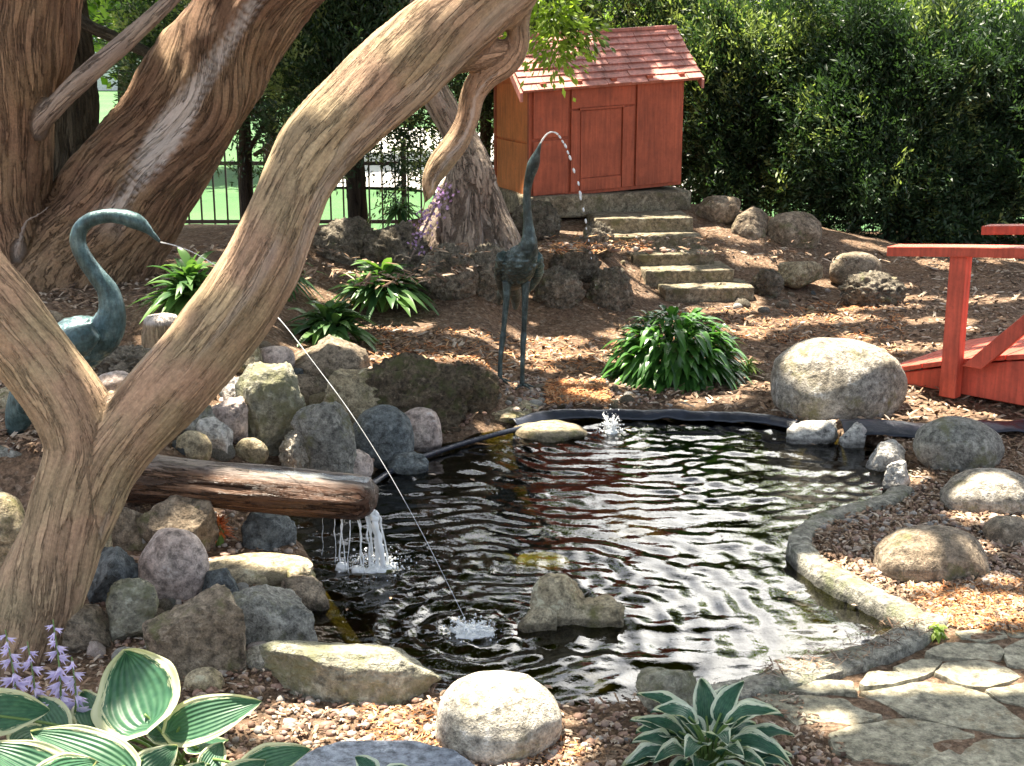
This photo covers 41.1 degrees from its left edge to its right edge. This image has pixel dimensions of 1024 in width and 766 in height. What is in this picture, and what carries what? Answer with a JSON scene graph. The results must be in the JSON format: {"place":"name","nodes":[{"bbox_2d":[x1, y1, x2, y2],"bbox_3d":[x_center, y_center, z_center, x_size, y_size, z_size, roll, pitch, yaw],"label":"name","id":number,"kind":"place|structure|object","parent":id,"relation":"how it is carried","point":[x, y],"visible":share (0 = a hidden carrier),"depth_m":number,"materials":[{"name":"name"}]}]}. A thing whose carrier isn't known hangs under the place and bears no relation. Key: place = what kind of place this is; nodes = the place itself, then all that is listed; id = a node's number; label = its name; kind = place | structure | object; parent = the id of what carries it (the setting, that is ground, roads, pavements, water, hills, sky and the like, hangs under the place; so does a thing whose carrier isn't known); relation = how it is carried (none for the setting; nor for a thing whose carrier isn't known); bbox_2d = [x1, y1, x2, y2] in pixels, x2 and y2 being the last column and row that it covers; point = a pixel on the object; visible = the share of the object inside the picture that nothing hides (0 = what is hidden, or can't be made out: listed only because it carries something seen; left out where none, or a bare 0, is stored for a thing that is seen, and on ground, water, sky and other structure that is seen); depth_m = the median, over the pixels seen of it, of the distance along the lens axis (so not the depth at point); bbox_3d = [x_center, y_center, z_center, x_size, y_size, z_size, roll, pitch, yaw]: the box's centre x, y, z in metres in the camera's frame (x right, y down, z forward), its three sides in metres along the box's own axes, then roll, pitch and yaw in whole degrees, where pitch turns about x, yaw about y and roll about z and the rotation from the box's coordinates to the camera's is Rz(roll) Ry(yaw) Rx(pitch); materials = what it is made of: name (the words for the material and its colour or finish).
{"place":"outdoors","nodes":[
{"label":"outdoors","id":0,"kind":"place"},
{"bbox_2d":[0,204,1023,765],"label":"ground","id":1,"kind":"structure","parent":0,"point":[580,322],"depth_m":6.66,"materials":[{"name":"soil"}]},
{"bbox_2d":[0,491,24,567],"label":"boulder","id":2,"kind":"object","parent":1,"relation":"on","point":[12,512],"visible":0.4,"depth_m":3.92,"materials":[{"name":"beige stone"}]},
{"bbox_2d":[5,209,159,434],"bbox_3d":[-1.441,-0.157,4.488,0.538,0.829,0.285,7,16,24],"label":"crane statue","id":3,"kind":"object","parent":1,"relation":"on","point":[96,339],"visible":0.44,"depth_m":4.43,"materials":[{"name":"teal metal"}]},
{"bbox_2d":[61,604,111,652],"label":"boulder","id":4,"kind":"object","parent":1,"relation":"on","point":[86,624],"visible":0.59,"depth_m":3.56,"materials":[{"name":"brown stone"}]},
{"bbox_2d":[53,0,149,179],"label":"tree trunk","id":5,"kind":"object","parent":1,"relation":"on","point":[76,123],"visible":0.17,"depth_m":8.29,"materials":[{"name":"brown plant"}]},
{"bbox_2d":[87,546,137,603],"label":"boulder","id":6,"kind":"object","parent":1,"relation":"on","point":[116,563],"visible":0.46,"depth_m":3.83,"materials":[{"name":"stone"}]},
{"bbox_2d":[95,344,150,375],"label":"boulder","id":7,"kind":"object","parent":1,"relation":"on","point":[128,358],"visible":0.39,"depth_m":5.18,"materials":[{"name":"stone"}]},
{"bbox_2d":[111,507,147,551],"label":"boulder","id":8,"kind":"object","parent":1,"relation":"on","point":[125,534],"visible":0.59,"depth_m":4.17,"materials":[{"name":"brown stone"}]},
{"bbox_2d":[106,577,158,641],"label":"boulder","id":9,"kind":"object","parent":1,"relation":"on","point":[132,604],"visible":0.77,"depth_m":3.59,"materials":[{"name":"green stone"}]},
{"bbox_2d":[0,619,311,765],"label":"hosta","id":10,"kind":"object","parent":1,"relation":"on","point":[137,695],"visible":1,"depth_m":2.94,"materials":[{"name":"green plant"}]},
{"bbox_2d":[0,0,324,292],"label":"cedar tree","id":11,"kind":"object","parent":1,"relation":"on","point":[152,149],"visible":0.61,"depth_m":6.29,"materials":[{"name":"brown plant"}]},
{"bbox_2d":[125,247,216,323],"bbox_3d":[-1.389,-0.376,5.832,0.485,0.393,0.426,0,14,0],"label":"leafy plant","id":12,"kind":"object","parent":1,"relation":"on","point":[180,291],"visible":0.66,"depth_m":5.76,"materials":[{"name":"green plant"}]},
{"bbox_2d":[138,528,208,599],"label":"boulder","id":13,"kind":"object","parent":1,"relation":"on","point":[173,563],"visible":0.7,"depth_m":3.84,"materials":[{"name":"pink stone"}]},
{"bbox_2d":[136,494,218,551],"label":"boulder","id":14,"kind":"object","parent":1,"relation":"on","point":[197,518],"visible":0.54,"depth_m":4.18,"materials":[{"name":"brown stone"}]},
{"bbox_2d":[142,584,246,680],"bbox_3d":[-0.804,0.664,3.466,0.256,0.293,0.157,-4,15,-16],"label":"boulder","id":15,"kind":"object","parent":1,"relation":"on","point":[206,627],"visible":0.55,"depth_m":3.42,"materials":[{"name":"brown stone"}]},
{"bbox_2d":[87,0,364,217],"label":"tree","id":16,"kind":"object","parent":1,"relation":"on","point":[246,164],"visible":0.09,"depth_m":9.96,"materials":[{"name":"green plant"}]},
{"bbox_2d":[212,396,248,443],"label":"boulder","id":17,"kind":"object","parent":1,"relation":"on","point":[231,413],"visible":0.56,"depth_m":5.03,"materials":[{"name":"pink stone"}]},
{"bbox_2d":[126,454,378,519],"bbox_3d":[-0.819,0.324,4.237,0.821,0.155,0.173,3,15,13],"label":"log spout","id":18,"kind":"object","parent":1,"relation":"on","point":[277,490],"visible":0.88,"depth_m":4.17,"materials":[{"name":"brown wood"}]},
{"bbox_2d":[209,552,315,586],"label":"boulder","id":19,"kind":"object","parent":1,"relation":"on","point":[250,569],"visible":0.45,"depth_m":4.03,"materials":[{"name":"beige stone"}]},
{"bbox_2d":[0,0,537,676],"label":"juniper tree","id":20,"kind":"object","parent":1,"relation":"on","point":[102,446],"visible":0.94,"depth_m":3.55,"materials":[{"name":"brown plant"}]},
{"bbox_2d":[241,512,296,550],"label":"boulder","id":21,"kind":"object","parent":1,"relation":"on","point":[267,532],"visible":0.69,"depth_m":4.28,"materials":[{"name":"stone"}]},
{"bbox_2d":[235,361,305,455],"bbox_3d":[-0.912,0.136,5.131,0.286,0.442,0.194,0,14,0],"label":"boulder","id":22,"kind":"object","parent":1,"relation":"on","point":[272,396],"visible":0.63,"depth_m":5.04,"materials":[{"name":"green stone"}]},
{"bbox_2d":[233,584,317,649],"bbox_3d":[-0.661,0.650,3.660,0.275,0.224,0.182,-2,15,-10],"label":"boulder","id":23,"kind":"object","parent":1,"relation":"on","point":[270,613],"visible":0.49,"depth_m":3.59,"materials":[{"name":"grey stone"}]},
{"bbox_2d":[278,430,309,468],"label":"boulder","id":24,"kind":"object","parent":1,"relation":"on","point":[292,453],"visible":0.3,"depth_m":5.00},
{"bbox_2d":[281,575,329,610],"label":"boulder","id":25,"kind":"object","parent":1,"relation":"on","point":[310,591],"visible":0.66,"depth_m":3.92,"materials":[{"name":"grey stone"}]},
{"bbox_2d":[290,401,356,473],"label":"boulder","id":26,"kind":"object","parent":1,"relation":"on","point":[324,432],"visible":0.77,"depth_m":4.94,"materials":[{"name":"grey stone"}]},
{"bbox_2d":[293,334,369,382],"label":"boulder","id":27,"kind":"object","parent":1,"relation":"on","point":[329,354],"visible":0.6,"depth_m":5.85,"materials":[{"name":"grey stone"}]},
{"bbox_2d":[286,299,381,351],"bbox_3d":[-0.852,-0.240,6.337,0.550,0.310,0.531,0,14,0],"label":"leafy plant","id":28,"kind":"object","parent":1,"relation":"on","point":[336,319],"visible":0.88,"depth_m":6.26,"materials":[{"name":"green plant"}]},
{"bbox_2d":[313,216,373,266],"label":"boulder","id":29,"kind":"object","parent":1,"relation":"on","point":[345,235],"visible":0.6,"depth_m":7.34,"materials":[{"name":"stone"}]},
{"bbox_2d":[236,0,452,222],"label":"yew tree","id":30,"kind":"object","parent":1,"relation":"on","point":[333,35],"visible":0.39,"depth_m":8.93,"materials":[{"name":"green plant"}]},
{"bbox_2d":[259,640,441,705],"bbox_3d":[-0.396,0.728,3.372,0.450,0.202,0.201,0,14,0],"label":"boulder","id":31,"kind":"object","parent":1,"relation":"on","point":[337,672],"visible":0.73,"depth_m":3.30,"materials":[{"name":"beige stone"}]},
{"bbox_2d":[323,368,379,424],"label":"boulder","id":32,"kind":"object","parent":1,"relation":"on","point":[354,391],"visible":0.49,"depth_m":5.50,"materials":[{"name":"beige stone"}]},
{"bbox_2d":[324,258,438,319],"bbox_3d":[-0.652,-0.459,6.889,0.621,0.382,0.517,0,14,0],"label":"leafy plant","id":33,"kind":"object","parent":1,"relation":"on","point":[370,296],"visible":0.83,"depth_m":6.80,"materials":[{"name":"green plant"}]},
{"bbox_2d":[353,404,414,468],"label":"boulder","id":34,"kind":"object","parent":1,"relation":"on","point":[388,431],"visible":0.65,"depth_m":5.16,"materials":[{"name":"stone"}]},
{"bbox_2d":[294,740,475,765],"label":"stepping stone","id":35,"kind":"object","parent":1,"relation":"on","point":[387,752],"visible":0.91,"depth_m":3.00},
{"bbox_2d":[361,220,429,273],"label":"boulder","id":36,"kind":"object","parent":1,"relation":"on","point":[381,245],"visible":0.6,"depth_m":7.25,"materials":[{"name":"stone"}]},
{"bbox_2d":[365,352,473,433],"bbox_3d":[-0.411,0.087,5.610,0.511,0.441,0.270,0,14,0],"label":"boulder","id":37,"kind":"object","parent":1,"relation":"on","point":[403,382],"visible":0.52,"depth_m":5.52,"materials":[{"name":"stone"}]},
{"bbox_2d":[405,407,441,451],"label":"boulder","id":38,"kind":"object","parent":1,"relation":"on","point":[426,425],"visible":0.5,"depth_m":5.39,"materials":[{"name":"grey stone"}]},
{"bbox_2d":[0,511,859,765],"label":"bark mulch","id":39,"kind":"object","parent":1,"relation":"on","point":[623,750],"visible":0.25,"depth_m":3.19,"materials":[{"name":"wood"}]},
{"bbox_2d":[415,242,479,300],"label":"boulder","id":40,"kind":"object","parent":1,"relation":"on","point":[463,285],"visible":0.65,"depth_m":7.00,"materials":[{"name":"stone"}]},
{"bbox_2d":[377,2,555,212],"bbox_3d":[-0.240,-2.677,10.566,2.060,3.258,1.710,0,14,0],"label":"yew tree","id":41,"kind":"object","parent":1,"relation":"on","point":[484,125],"visible":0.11,"depth_m":10.66,"materials":[{"name":"green plant"}]},
{"bbox_2d":[354,702,587,764],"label":"dry needles","id":42,"kind":"object","parent":1,"relation":"on","point":[418,726],"visible":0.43,"depth_m":3.17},
{"bbox_2d":[456,360,500,413],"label":"boulder","id":43,"kind":"object","parent":1,"relation":"on","point":[486,392],"visible":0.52,"depth_m":5.73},
{"bbox_2d":[469,242,507,304],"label":"boulder","id":44,"kind":"object","parent":1,"relation":"on","point":[487,290],"visible":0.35,"depth_m":7.08,"materials":[{"name":"stone"}]},
{"bbox_2d":[435,670,561,765],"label":"boulder","id":45,"kind":"object","parent":1,"relation":"on","point":[494,717],"visible":0.91,"depth_m":3.03,"materials":[{"name":"stone"}]},
{"bbox_2d":[410,0,617,255],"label":"gnarled tree","id":46,"kind":"object","parent":1,"relation":"on","point":[476,214],"visible":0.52,"depth_m":7.32,"materials":[{"name":"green plant"}]},
{"bbox_2d":[494,142,544,389],"bbox_3d":[0.028,-0.519,5.959,0.227,1.081,0.412,0,14,0],"label":"crane statue","id":47,"kind":"object","parent":1,"relation":"on","point":[518,266],"visible":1,"depth_m":5.88,"materials":[{"name":"teal metal"}]},
{"bbox_2d":[511,200,561,239],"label":"boulder","id":48,"kind":"object","parent":1,"relation":"on","point":[546,216],"visible":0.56,"depth_m":7.92,"materials":[{"name":"stone"}]},
{"bbox_2d":[514,419,586,442],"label":"boulder","id":49,"kind":"object","parent":1,"relation":"on","point":[550,431],"visible":0.73,"depth_m":5.60,"materials":[{"name":"beige stone"}]},
{"bbox_2d":[532,265,585,308],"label":"boulder","id":50,"kind":"object","parent":1,"relation":"on","point":[559,287],"visible":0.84,"depth_m":7.29,"materials":[{"name":"stone"}]},
{"bbox_2d":[459,373,672,426],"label":"gravel","id":51,"kind":"structure","parent":1,"relation":"on","point":[531,395],"depth_m":6.01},
{"bbox_2d":[548,243,601,282],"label":"boulder","id":52,"kind":"object","parent":1,"relation":"on","point":[583,265],"visible":0.58,"depth_m":7.49,"materials":[{"name":"stone"}]},
{"bbox_2d":[542,377,613,405],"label":"dry needles","id":53,"kind":"object","parent":1,"relation":"on","point":[603,398],"visible":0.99,"depth_m":6.06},
{"bbox_2d":[498,186,690,217],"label":"stone plinth","id":54,"kind":"structure","parent":1,"relation":"on","point":[663,198],"depth_m":8.62,"materials":[{"name":"stone"}]},
{"bbox_2d":[494,25,703,195],"bbox_3d":[0.493,-1.771,8.823,1.238,1.056,0.854,-5,15,-19],"label":"playhouse","id":55,"kind":"object","parent":54,"relation":"on","point":[617,125],"visible":0.77,"depth_m":8.57,"materials":[{"name":"paint"}]},
{"bbox_2d":[580,108,620,177],"bbox_3d":[0.556,-1.503,8.548,0.272,0.425,0.006,-5,15,-19],"label":"door","id":56,"kind":"structure","parent":55,"relation":"in","point":[600,146],"depth_m":8.54,"materials":[{"name":"paint"}]},
{"bbox_2d":[185,139,1016,231],"bbox_3d":[1.300,-1.748,13.178,18.770,1.200,0.050,0,14,0],"label":"iron fence","id":57,"kind":"object","parent":1,"relation":"on","point":[228,221],"visible":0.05,"depth_m":13.16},
{"bbox_2d":[457,0,746,199],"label":"yew tree","id":58,"kind":"object","parent":1,"relation":"on","point":[621,13],"visible":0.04,"depth_m":9.99,"materials":[{"name":"green plant"}]},
{"bbox_2d":[585,266,633,311],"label":"boulder","id":59,"kind":"object","parent":1,"relation":"on","point":[610,288],"visible":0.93,"depth_m":7.37,"materials":[{"name":"stone"}]},
{"bbox_2d":[366,300,908,373],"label":"dry needles","id":60,"kind":"object","parent":1,"relation":"on","point":[548,352],"visible":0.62,"depth_m":6.77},
{"bbox_2d":[509,409,799,427],"bbox_3d":[0.596,0.148,5.769,1.239,0.051,0.240,0,14,0],"label":"pond liner","id":61,"kind":"object","parent":1,"relation":"on","point":[676,414],"visible":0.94,"depth_m":5.80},
{"bbox_2d":[614,231,700,249],"bbox_3d":[0.839,-0.873,8.342,0.576,0.109,0.347,-1,14,-6],"label":"stone step","id":62,"kind":"object","parent":1,"relation":"on","point":[675,241],"visible":0.41,"depth_m":8.19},
{"bbox_2d":[587,211,692,233],"bbox_3d":[0.788,-0.987,8.460,0.615,0.120,0.346,-2,14,-6],"label":"stone step","id":63,"kind":"object","parent":62,"relation":"on","point":[647,221],"visible":0.74,"depth_m":8.31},
{"bbox_2d":[635,667,696,712],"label":"boulder","id":64,"kind":"object","parent":1,"relation":"on","point":[680,684],"visible":0.55,"depth_m":3.25,"materials":[{"name":"grey stone"}]},
{"bbox_2d":[629,246,714,265],"bbox_3d":[0.937,-0.755,8.209,0.506,0.111,0.347,-2,14,-6],"label":"stone step","id":65,"kind":"object","parent":1,"relation":"on","point":[660,258],"visible":0.59,"depth_m":8.04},
{"bbox_2d":[599,305,752,393],"bbox_3d":[0.770,-0.142,6.356,0.785,0.468,0.654,0,14,0],"label":"leafy clump","id":66,"kind":"object","parent":1,"relation":"on","point":[708,349],"visible":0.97,"depth_m":6.21,"materials":[{"name":"green plant"}]},
{"bbox_2d":[639,261,733,286],"bbox_3d":[1.011,-0.640,8.052,0.533,0.110,0.347,-2,14,-6],"label":"stone step","id":67,"kind":"object","parent":1,"relation":"on","point":[717,271],"visible":0.66,"depth_m":7.89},
{"bbox_2d":[657,279,753,302],"bbox_3d":[1.102,-0.527,7.895,0.534,0.109,0.345,-1,14,-6],"label":"stone step","id":68,"kind":"object","parent":1,"relation":"on","point":[734,290],"visible":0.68,"depth_m":7.74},
{"bbox_2d":[621,677,794,765],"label":"hosta","id":69,"kind":"object","parent":1,"relation":"on","point":[722,715],"visible":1,"depth_m":2.94,"materials":[{"name":"green plant"}]},
{"bbox_2d":[695,195,740,223],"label":"boulder","id":70,"kind":"object","parent":1,"relation":"on","point":[723,209],"visible":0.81,"depth_m":8.60,"materials":[{"name":"grey stone"}]},
{"bbox_2d":[730,206,768,238],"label":"boulder","id":71,"kind":"object","parent":1,"relation":"on","point":[751,222],"visible":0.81,"depth_m":8.53,"materials":[{"name":"grey stone"}]},
{"bbox_2d":[628,0,894,216],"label":"yew tree","id":72,"kind":"object","parent":1,"relation":"on","point":[727,39],"visible":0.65,"depth_m":9.62,"materials":[{"name":"green plant"}]},
{"bbox_2d":[766,211,821,248],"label":"boulder","id":73,"kind":"object","parent":1,"relation":"on","point":[787,228],"visible":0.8,"depth_m":8.49,"materials":[{"name":"grey stone"}]},
{"bbox_2d":[778,261,822,288],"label":"boulder","id":74,"kind":"object","parent":1,"relation":"on","point":[796,275],"visible":0.89,"depth_m":7.92,"materials":[{"name":"beige stone"}]},
{"bbox_2d":[691,612,947,706],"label":"concrete kerb","id":75,"kind":"structure","parent":1,"relation":"on","point":[753,685],"depth_m":3.47,"materials":[{"name":"concrete"}]},
{"bbox_2d":[757,694,882,725],"bbox_3d":[0.723,0.793,3.272,0.210,0.045,0.244,-9,17,-31],"label":"flagstone","id":76,"kind":"object","parent":1,"relation":"on","point":[838,710],"visible":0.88,"depth_m":3.25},
{"bbox_2d":[784,679,857,697],"bbox_3d":[0.727,0.765,3.371,0.241,0.042,0.077,0,14,0],"label":"flagstone","id":77,"kind":"object","parent":1,"relation":"on","point":[823,687],"visible":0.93,"depth_m":3.35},
{"bbox_2d":[770,337,907,420],"bbox_3d":[1.392,0.009,5.835,0.569,0.399,0.406,0,14,0],"label":"boulder","id":78,"kind":"object","parent":1,"relation":"on","point":[820,378],"visible":0.79,"depth_m":5.68,"materials":[{"name":"stone"}]},
{"bbox_2d":[754,610,936,678],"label":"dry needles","id":79,"kind":"object","parent":1,"relation":"on","point":[847,656],"visible":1,"depth_m":3.54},
{"bbox_2d":[829,252,881,284],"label":"boulder","id":80,"kind":"object","parent":1,"relation":"on","point":[840,270],"visible":0.69,"depth_m":8.01,"materials":[{"name":"grey stone"}]},
{"bbox_2d":[786,485,925,627],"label":"concrete kerb","id":81,"kind":"structure","parent":1,"relation":"on","point":[808,561],"depth_m":4.08,"materials":[{"name":"concrete"}]},
{"bbox_2d":[838,270,906,305],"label":"boulder","id":82,"kind":"object","parent":1,"relation":"on","point":[877,288],"visible":0.8,"depth_m":7.60,"materials":[{"name":"stone"}]},
{"bbox_2d":[743,0,1023,244],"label":"yew tree","id":83,"kind":"object","parent":1,"relation":"on","point":[869,78],"visible":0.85,"depth_m":9.21,"materials":[{"name":"green plant"}]},
{"bbox_2d":[828,718,974,765],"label":"flagstone","id":84,"kind":"object","parent":1,"relation":"on","point":[903,741],"visible":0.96,"depth_m":3.11,"materials":[{"name":"stone"}]},
{"bbox_2d":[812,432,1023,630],"bbox_3d":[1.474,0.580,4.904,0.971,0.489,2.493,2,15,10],"label":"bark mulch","id":85,"kind":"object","parent":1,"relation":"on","point":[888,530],"visible":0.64,"depth_m":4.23,"materials":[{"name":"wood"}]},
{"bbox_2d":[820,476,1023,589],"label":"gravel","id":86,"kind":"structure","parent":1,"relation":"on","point":[860,560],"depth_m":4.41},
{"bbox_2d":[836,418,1023,437],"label":"pond liner","id":87,"kind":"object","parent":1,"relation":"on","point":[896,428],"visible":0.67,"depth_m":5.47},
{"bbox_2d":[873,525,989,583],"bbox_3d":[1.264,0.529,4.120,0.335,0.193,0.263,0,14,0],"label":"boulder","id":88,"kind":"object","parent":1,"relation":"on","point":[923,553],"visible":0.84,"depth_m":4.03,"materials":[{"name":"brown stone"}]},
{"bbox_2d":[859,682,1023,737],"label":"flagstone","id":89,"kind":"object","parent":1,"relation":"on","point":[954,706],"visible":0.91,"depth_m":3.26,"materials":[{"name":"stone"}]},
{"bbox_2d":[874,0,1023,244],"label":"yew tree","id":90,"kind":"object","parent":1,"relation":"on","point":[1007,51],"visible":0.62,"depth_m":9.13,"materials":[{"name":"green plant"}]},
{"bbox_2d":[887,224,1023,405],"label":"footbridge","id":91,"kind":"object","parent":1,"relation":"on","point":[970,367],"visible":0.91,"depth_m":5.81,"materials":[{"name":"red paint"}]},
{"bbox_2d":[913,416,1004,471],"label":"boulder","id":92,"kind":"object","parent":1,"relation":"on","point":[954,443],"visible":0.81,"depth_m":5.04,"materials":[{"name":"grey stone"}]},
{"bbox_2d":[904,575,1023,634],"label":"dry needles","id":93,"kind":"object","parent":1,"relation":"on","point":[942,602],"visible":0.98,"depth_m":3.85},
{"bbox_2d":[925,642,1004,661],"bbox_3d":[1.182,0.717,3.566,0.214,0.043,0.104,0,14,0],"label":"flagstone","id":94,"kind":"object","parent":1,"relation":"on","point":[952,651],"visible":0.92,"depth_m":3.55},
{"bbox_2d":[913,739,1023,765],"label":"flagstone","id":95,"kind":"object","parent":1,"relation":"on","point":[997,752],"visible":1,"depth_m":3.04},
{"bbox_2d":[934,659,1021,691],"bbox_3d":[1.168,0.747,3.441,0.189,0.044,0.154,-6,16,-24],"label":"flagstone","id":96,"kind":"object","parent":1,"relation":"on","point":[981,675],"visible":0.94,"depth_m":3.42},
{"bbox_2d":[939,468,1023,514],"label":"boulder","id":97,"kind":"object","parent":1,"relation":"on","point":[994,490],"visible":0.77,"depth_m":4.60,"materials":[{"name":"stone"}]},
{"bbox_2d":[982,515,1023,545],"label":"boulder","id":98,"kind":"object","parent":1,"relation":"on","point":[1003,529],"visible":0.77,"depth_m":4.33,"materials":[{"name":"grey stone"}]},
{"bbox_2d":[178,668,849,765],"bbox_3d":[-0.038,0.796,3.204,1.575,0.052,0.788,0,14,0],"label":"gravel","id":99,"kind":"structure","parent":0,"point":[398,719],"depth_m":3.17,"materials":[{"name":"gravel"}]},
{"bbox_2d":[337,128,748,191],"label":"driveway","id":100,"kind":"structure","parent":0,"point":[376,169],"depth_m":19.87,"materials":[{"name":"concrete"}]},
{"bbox_2d":[98,73,1023,230],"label":"lawn","id":101,"kind":"structure","parent":0,"point":[106,99],"depth_m":16.64,"materials":[{"name":"green plant"}]},
{"bbox_2d":[289,418,911,705],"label":"water","id":102,"kind":"structure","parent":0,"point":[679,577],"depth_m":4.35,"materials":[{"name":"liquid"}]},
{"bbox_2d":[321,509,416,580],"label":"waterfall","id":103,"kind":"structure","parent":102,"relation":"on","point":[382,565],"depth_m":4.18,"materials":[{"name":"white liquid"}]},
{"bbox_2d":[517,572,625,632],"bbox_3d":[0.166,0.638,3.850,0.308,0.200,0.182,0,14,0],"label":"boulder","id":104,"kind":"object","parent":102,"relation":"in","point":[557,599],"visible":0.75,"depth_m":3.81,"materials":[{"name":"beige stone"}]},
{"bbox_2d":[786,420,837,443],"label":"boulder","id":105,"kind":"object","parent":102,"relation":"in","point":[815,432],"visible":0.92,"depth_m":5.50,"materials":[{"name":"white stone"}]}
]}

